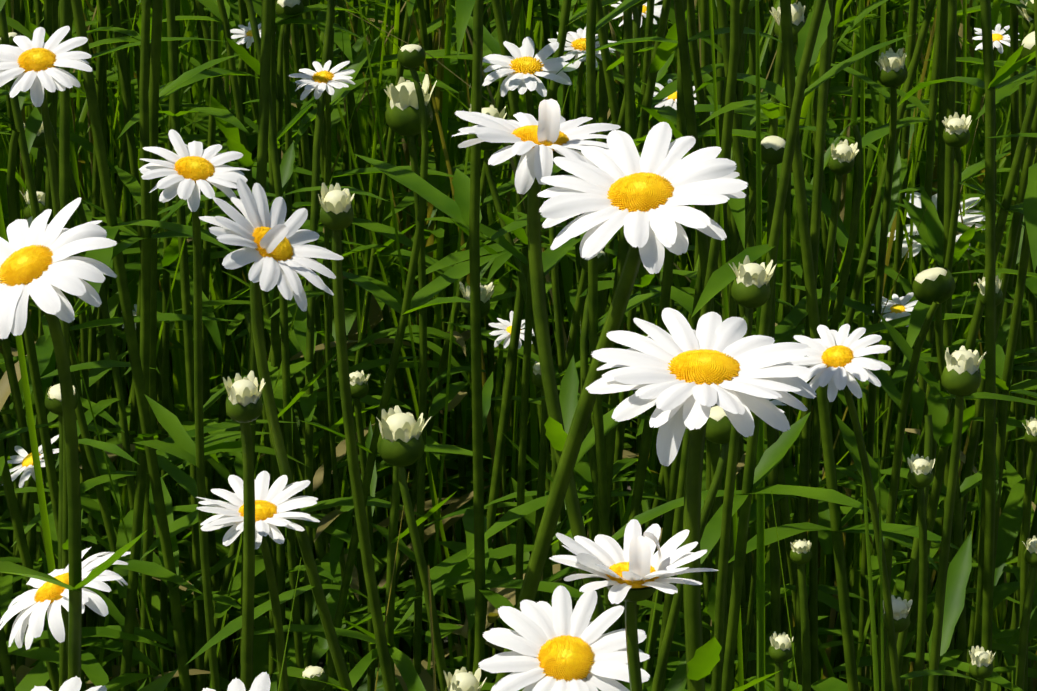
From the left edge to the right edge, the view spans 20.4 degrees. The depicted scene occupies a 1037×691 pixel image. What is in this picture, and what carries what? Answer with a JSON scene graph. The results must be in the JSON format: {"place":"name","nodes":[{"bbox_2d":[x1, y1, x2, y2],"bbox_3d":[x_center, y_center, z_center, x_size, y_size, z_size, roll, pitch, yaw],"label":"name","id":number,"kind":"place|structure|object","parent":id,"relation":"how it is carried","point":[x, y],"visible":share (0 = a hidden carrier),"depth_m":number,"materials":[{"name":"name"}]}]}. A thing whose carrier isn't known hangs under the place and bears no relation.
{"place":"outdoors","nodes":[
{"label":"outdoors","id":0,"kind":"place"},
{"bbox_2d":[0,0,1036,690],"bbox_3d":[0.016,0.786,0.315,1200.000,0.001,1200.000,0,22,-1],"label":"ground","id":1,"kind":"structure","parent":0,"point":[460,602],"depth_m":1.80,"materials":[{"name":"green plant"}]},
{"bbox_2d":[2,435,121,690],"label":"flower","id":2,"kind":"object","parent":1,"relation":"on","point":[24,458],"visible":0.44,"depth_m":1.09,"materials":[{"name":"white plant"}]},
{"bbox_2d":[0,547,130,670],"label":"flower","id":3,"kind":"object","parent":1,"relation":"on","point":[51,600],"visible":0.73,"depth_m":0.64,"materials":[{"name":"white plant"}]},
{"bbox_2d":[31,676,106,690],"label":"daisy","id":4,"kind":"object","parent":1,"relation":"on","point":[73,683],"visible":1,"depth_m":0.61,"materials":[{"name":"white plant"}]},
{"bbox_2d":[0,26,139,688],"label":"flower","id":5,"kind":"object","parent":1,"relation":"on","point":[35,63],"visible":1,"depth_m":0.70,"materials":[{"name":"white plant"}]},
{"bbox_2d":[0,197,177,690],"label":"flower","id":6,"kind":"object","parent":1,"relation":"on","point":[40,266],"visible":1,"depth_m":0.57,"materials":[{"name":"white plant"}]},
{"bbox_2d":[45,383,145,690],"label":"flower bud","id":7,"kind":"object","parent":1,"relation":"on","point":[53,402],"visible":0.46,"depth_m":0.78,"materials":[{"name":"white plant"}]},
{"bbox_2d":[111,304,189,591],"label":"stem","id":8,"kind":"object","parent":1,"relation":"on","point":[183,554],"visible":0.04,"depth_m":1.44,"materials":[{"name":"green plant"}]},
{"bbox_2d":[133,129,248,690],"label":"flower","id":9,"kind":"object","parent":1,"relation":"on","point":[190,170],"visible":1,"depth_m":0.81,"materials":[{"name":"white plant"}]},
{"bbox_2d":[202,672,270,690],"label":"flower","id":10,"kind":"object","parent":1,"relation":"on","point":[261,682],"visible":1,"depth_m":0.63,"materials":[{"name":"white plant"}]},
{"bbox_2d":[223,371,264,690],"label":"flower bud","id":11,"kind":"object","parent":1,"relation":"on","point":[244,406],"visible":1,"depth_m":0.65,"materials":[{"name":"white plant"}]},
{"bbox_2d":[196,471,319,690],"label":"flower","id":12,"kind":"object","parent":1,"relation":"on","point":[272,502],"visible":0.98,"depth_m":0.67,"materials":[{"name":"white plant"}]},
{"bbox_2d":[186,179,352,690],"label":"flower","id":13,"kind":"object","parent":1,"relation":"on","point":[278,251],"visible":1,"depth_m":0.66,"materials":[{"name":"white plant"}]},
{"bbox_2d":[230,21,323,617],"bbox_3d":[-0.109,0.108,1.310,0.034,0.532,0.072,5,22,11],"label":"flower","id":14,"kind":"object","parent":1,"relation":"on","point":[247,35],"visible":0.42,"depth_m":1.22,"materials":[{"name":"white plant"}]},
{"bbox_2d":[300,666,328,690],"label":"flower bud","id":15,"kind":"object","parent":1,"relation":"on","point":[317,673],"visible":1,"depth_m":0.69,"materials":[{"name":"white plant"}]},
{"bbox_2d":[318,182,395,690],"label":"flower bud","id":16,"kind":"object","parent":1,"relation":"on","point":[336,214],"visible":1,"depth_m":0.72,"materials":[{"name":"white plant"}]},
{"bbox_2d":[264,60,458,690],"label":"flower","id":17,"kind":"object","parent":1,"relation":"on","point":[321,80],"visible":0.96,"depth_m":1.09,"materials":[{"name":"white plant"}]},
{"bbox_2d":[349,370,415,690],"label":"flower bud","id":18,"kind":"object","parent":1,"relation":"on","point":[359,386],"visible":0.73,"depth_m":1.06,"materials":[{"name":"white plant"}]},
{"bbox_2d":[369,74,436,674],"bbox_3d":[-0.050,0.171,1.104,0.043,0.569,0.022,11,25,26],"label":"flower bud","id":19,"kind":"object","parent":1,"relation":"on","point":[402,115],"visible":0.75,"depth_m":1.02,"materials":[{"name":"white plant"}]},
{"bbox_2d":[444,667,486,690],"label":"flower bud","id":20,"kind":"object","parent":1,"relation":"on","point":[462,679],"visible":1,"depth_m":0.61,"materials":[{"name":"white plant"}]},
{"bbox_2d":[459,282,493,672],"bbox_3d":[-0.024,0.188,1.195,0.029,0.469,0.040,0,22,-1],"label":"flower bud","id":21,"kind":"object","parent":1,"relation":"on","point":[486,294],"visible":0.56,"depth_m":1.12,"materials":[{"name":"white plant"}]},
{"bbox_2d":[489,311,534,606],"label":"flower","id":22,"kind":"object","parent":1,"relation":"on","point":[505,326],"visible":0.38,"depth_m":1.15,"materials":[{"name":"white plant"}]},
{"bbox_2d":[0,0,1036,690],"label":"meadow flower stalks","id":23,"kind":"object","parent":1,"relation":"on","point":[930,238],"visible":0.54,"depth_m":1.08,"materials":[{"name":"green plant"}]},
{"bbox_2d":[0,3,1036,690],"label":"meadow understory leaf","id":24,"kind":"object","parent":1,"relation":"on","point":[328,571],"visible":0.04,"depth_m":1.29,"materials":[{"name":"green plant"}]},
{"bbox_2d":[0,0,1036,690],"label":"flower meadow plants","id":25,"kind":"object","parent":1,"relation":"on","point":[400,446],"visible":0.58,"depth_m":1.04,"materials":[{"name":"green plant"}]},
{"bbox_2d":[422,37,640,607],"bbox_3d":[0.000,0.175,1.054,0.061,0.598,0.066,-13,25,-29],"label":"flower","id":26,"kind":"object","parent":1,"relation":"on","point":[523,69],"visible":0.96,"depth_m":0.94,"materials":[{"name":"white plant"}]},
{"bbox_2d":[452,99,623,685],"bbox_3d":[0.068,0.251,0.789,0.168,0.658,0.066,0,22,-1],"label":"flower","id":27,"kind":"object","parent":1,"relation":"on","point":[536,147],"visible":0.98,"depth_m":0.68,"materials":[{"name":"white plant"}]},
{"bbox_2d":[531,361,547,602],"bbox_3d":[0.001,0.225,1.092,0.027,0.478,0.041,-4,22,-10],"label":"flower bud","id":28,"kind":"object","parent":1,"relation":"on","point":[536,377],"visible":0.33,"depth_m":1.01,"materials":[{"name":"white plant"}]},
{"bbox_2d":[478,585,649,690],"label":"flower","id":29,"kind":"object","parent":1,"relation":"on","point":[560,644],"visible":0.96,"depth_m":0.58,"materials":[{"name":"white plant"}]},
{"bbox_2d":[548,27,637,479],"bbox_3d":[0.033,0.142,1.174,0.048,0.570,0.075,8,23,18],"label":"flower","id":30,"kind":"object","parent":1,"relation":"on","point":[576,46],"visible":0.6,"depth_m":1.05,"materials":[{"name":"white plant"}]},
{"bbox_2d":[494,121,747,684],"bbox_3d":[-0.049,0.251,0.786,0.210,0.659,0.048,8,23,20],"label":"flower","id":31,"kind":"object","parent":1,"relation":"on","point":[652,191],"visible":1,"depth_m":0.64,"materials":[{"name":"white plant"}]},
{"bbox_2d":[549,519,718,690],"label":"flower","id":32,"kind":"object","parent":1,"relation":"on","point":[633,571],"visible":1,"depth_m":0.55,"materials":[{"name":"white plant"}]},
{"bbox_2d":[611,0,680,474],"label":"flower","id":33,"kind":"object","parent":1,"relation":"on","point":[657,11],"visible":0.17,"depth_m":1.21,"materials":[{"name":"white plant"}]},
{"bbox_2d":[603,79,711,684],"bbox_3d":[0.061,0.134,1.258,0.092,0.522,0.047,-16,27,-35],"label":"flower","id":34,"kind":"object","parent":1,"relation":"on","point":[671,100],"visible":0.19,"depth_m":1.15,"materials":[{"name":"white plant"}]},
{"bbox_2d":[586,308,816,690],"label":"flower","id":35,"kind":"object","parent":1,"relation":"on","point":[712,359],"visible":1,"depth_m":0.60,"materials":[{"name":"white plant"}]},
{"bbox_2d":[656,405,685,465],"bbox_3d":[0.032,0.017,0.593,0.008,0.014,0.010,0,22,-1],"label":"petal","id":36,"kind":"object","parent":35,"relation":"attached to","point":[671,431],"visible":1,"depth_m":0.59,"materials":[{"name":"white plant"}]},
{"bbox_2d":[702,205,755,682],"bbox_3d":[0.076,0.193,1.089,0.023,0.538,0.035,-12,25,-27],"label":"stem","id":37,"kind":"object","parent":1,"relation":"on","point":[707,584],"visible":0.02,"depth_m":1.05,"materials":[{"name":"green plant"}]},
{"bbox_2d":[711,255,778,690],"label":"flower bud","id":38,"kind":"object","parent":1,"relation":"on","point":[750,289],"visible":0.9,"depth_m":0.80,"materials":[{"name":"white plant"}]},
{"bbox_2d":[743,398,786,684],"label":"stem","id":39,"kind":"object","parent":1,"relation":"on","point":[751,603],"visible":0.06,"depth_m":1.00,"materials":[{"name":"green plant"}]},
{"bbox_2d":[769,631,792,690],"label":"flower bud","id":40,"kind":"object","parent":1,"relation":"on","point":[780,650],"visible":0.98,"depth_m":0.82,"materials":[{"name":"white plant"}]},
{"bbox_2d":[763,539,811,690],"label":"flower bud","id":41,"kind":"object","parent":1,"relation":"on","point":[801,554],"visible":1,"depth_m":0.90,"materials":[{"name":"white plant"}]},
{"bbox_2d":[769,2,831,610],"bbox_3d":[0.107,0.136,1.176,0.032,0.580,0.059,0,22,-1],"label":"flower bud","id":42,"kind":"object","parent":1,"relation":"on","point":[798,18],"visible":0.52,"depth_m":1.08,"materials":[{"name":"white plant"}]},
{"bbox_2d":[809,139,860,690],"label":"flower bud","id":43,"kind":"object","parent":1,"relation":"on","point":[841,161],"visible":0.92,"depth_m":1.01,"materials":[{"name":"green plant"}]},
{"bbox_2d":[857,48,907,690],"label":"flower bud","id":44,"kind":"object","parent":1,"relation":"on","point":[892,72],"visible":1,"depth_m":1.13,"materials":[{"name":"green plant"}]},
{"bbox_2d":[790,324,980,690],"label":"flower","id":45,"kind":"object","parent":1,"relation":"on","point":[833,361],"visible":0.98,"depth_m":0.69,"materials":[{"name":"white plant"}]},
{"bbox_2d":[880,595,912,690],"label":"flower bud","id":46,"kind":"object","parent":1,"relation":"on","point":[901,616],"visible":0.67,"depth_m":0.74,"materials":[{"name":"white plant"}]},
{"bbox_2d":[865,292,937,690],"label":"flower","id":47,"kind":"object","parent":1,"relation":"on","point":[895,308],"visible":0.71,"depth_m":1.17,"materials":[{"name":"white plant"}]},
{"bbox_2d":[907,454,934,690],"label":"flower bud","id":48,"kind":"object","parent":1,"relation":"on","point":[920,476],"visible":1,"depth_m":0.89,"materials":[{"name":"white plant"}]},
{"bbox_2d":[863,192,984,666],"bbox_3d":[0.213,0.097,1.537,0.069,0.381,0.084,11,24,25],"label":"flower","id":49,"kind":"object","parent":1,"relation":"on","point":[970,219],"visible":0.06,"depth_m":1.45,"materials":[{"name":"white plant"}]},
{"bbox_2d":[904,112,971,619],"bbox_3d":[0.155,0.159,1.170,0.011,0.541,0.056,-5,22,-12],"label":"flower bud","id":50,"kind":"object","parent":1,"relation":"on","point":[956,135],"visible":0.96,"depth_m":1.07,"materials":[{"name":"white plant"}]},
{"bbox_2d":[928,346,985,690],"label":"flower bud","id":51,"kind":"object","parent":1,"relation":"on","point":[961,377],"visible":1,"depth_m":0.82,"materials":[{"name":"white plant"}]},
{"bbox_2d":[969,646,994,690],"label":"flower bud","id":52,"kind":"object","parent":1,"relation":"on","point":[981,667],"visible":1,"depth_m":0.86,"materials":[{"name":"white plant"}]},
{"bbox_2d":[969,275,1002,690],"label":"flower bud","id":53,"kind":"object","parent":1,"relation":"on","point":[977,639],"visible":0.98,"depth_m":0.99,"materials":[{"name":"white plant"}]},
{"bbox_2d":[954,24,1027,690],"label":"flower","id":54,"kind":"object","parent":1,"relation":"on","point":[999,39],"visible":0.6,"depth_m":1.32,"materials":[{"name":"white plant"}]},
{"bbox_2d":[1015,536,1036,689],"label":"flower bud","id":55,"kind":"object","parent":1,"relation":"on","point":[1030,554],"visible":1,"depth_m":0.90,"materials":[{"name":"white plant"}]},
{"bbox_2d":[1019,417,1036,690],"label":"flower bud","id":56,"kind":"object","parent":1,"relation":"on","point":[1030,436],"visible":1,"depth_m":0.97,"materials":[{"name":"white plant"}]}
]}

